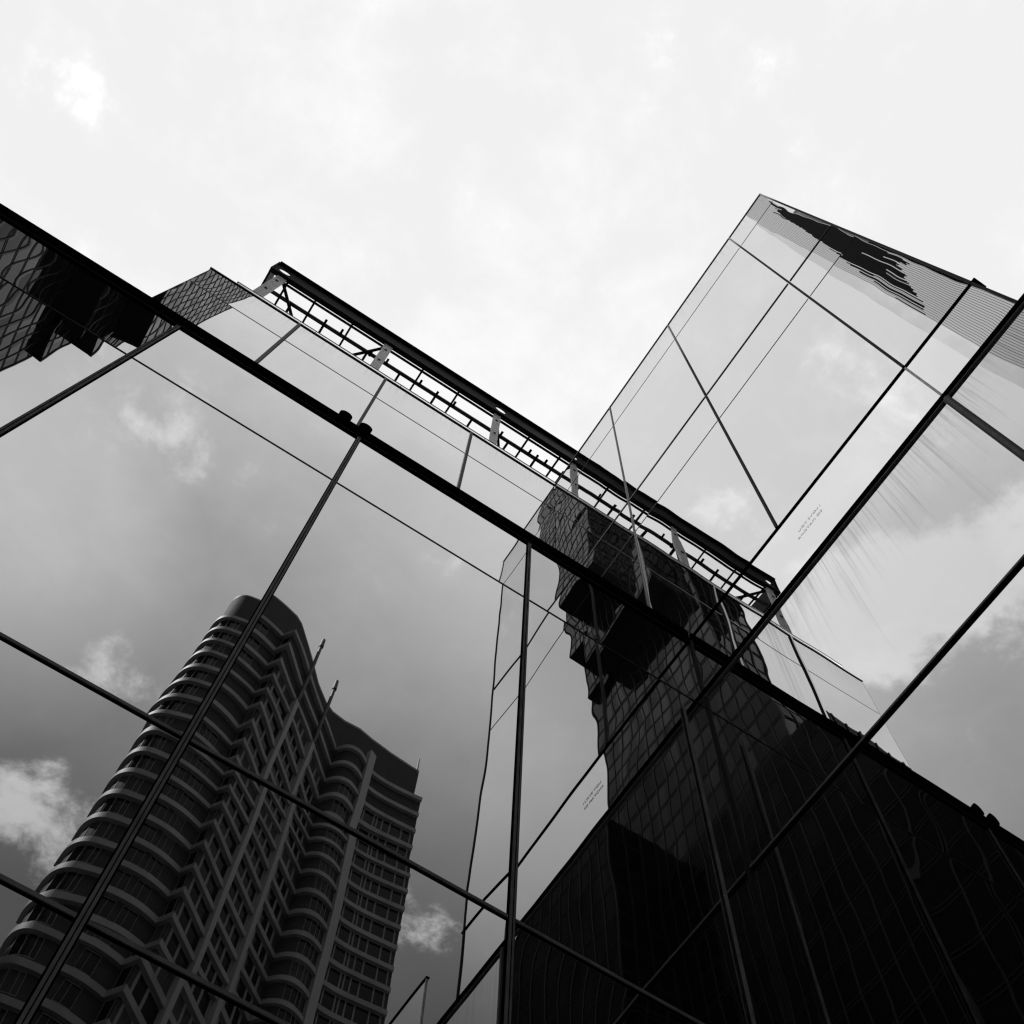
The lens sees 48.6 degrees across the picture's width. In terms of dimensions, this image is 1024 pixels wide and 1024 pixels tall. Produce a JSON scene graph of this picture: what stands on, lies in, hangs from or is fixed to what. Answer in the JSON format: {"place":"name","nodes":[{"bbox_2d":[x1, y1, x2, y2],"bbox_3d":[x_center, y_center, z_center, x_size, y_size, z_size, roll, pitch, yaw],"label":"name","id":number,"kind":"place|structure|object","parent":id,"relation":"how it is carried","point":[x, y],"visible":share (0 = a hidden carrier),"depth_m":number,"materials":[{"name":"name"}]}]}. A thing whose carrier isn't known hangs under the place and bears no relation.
{"place":"outdoors","nodes":[
{"label":"outdoors","id":0,"kind":"place"},
{"bbox_2d":[0,203,787,1023],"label":"glass wing","id":1,"kind":"structure","parent":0,"point":[312,711],"depth_m":10.38,"materials":[{"name":"grey glass"}]},
{"bbox_2d":[339,410,351,420],"bbox_3d":[-2.546,-1.404,17.137,0.210,0.304,0.170,32,-72,-9],"label":"floodlight","id":2,"kind":"object","parent":1,"relation":"attached to","point":[345,414],"visible":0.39,"depth_m":17.09,"materials":[{"name":"black paint"}]},
{"bbox_2d":[359,422,371,432],"bbox_3d":[-2.250,-1.219,17.193,0.210,0.304,0.170,32,-72,-9],"label":"floodlight","id":3,"kind":"object","parent":1,"relation":"attached to","point":[365,427],"visible":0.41,"depth_m":17.14,"materials":[{"name":"black paint"}]},
{"bbox_2d":[0,0,1023,481],"label":"sky","id":4,"kind":"structure","parent":0,"point":[526,194],"materials":[{"name":"white"}]},
{"bbox_2d":[554,193,1023,1023],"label":"glass tower block","id":5,"kind":"structure","parent":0,"point":[858,653],"depth_m":13.99,"materials":[{"name":"glass"}]},
{"bbox_2d":[798,505,821,539],"bbox_3d":[4.245,0.143,16.235,0.002,0.232,0.553,32,-72,-9],"label":"vinyl lettering","id":6,"kind":"object","parent":5,"relation":"attached to","point":[808,518],"visible":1,"depth_m":16.22},
{"bbox_3d":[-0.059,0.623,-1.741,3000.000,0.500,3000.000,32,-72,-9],"label":"ground","id":7,"kind":"structure","parent":0,"visible":0},
{"bbox_2d":[152,267,555,547],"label":"glass block","id":8,"kind":"structure","parent":7,"relation":"on","point":[279,342],"depth_m":31.26,"materials":[{"name":"glass"}]},
{"bbox_2d":[253,261,577,482],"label":"steel roof frame","id":9,"kind":"object","parent":8,"relation":"on","point":[389,340],"visible":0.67,"depth_m":42.91,"materials":[{"name":"grey metal"}]}
]}

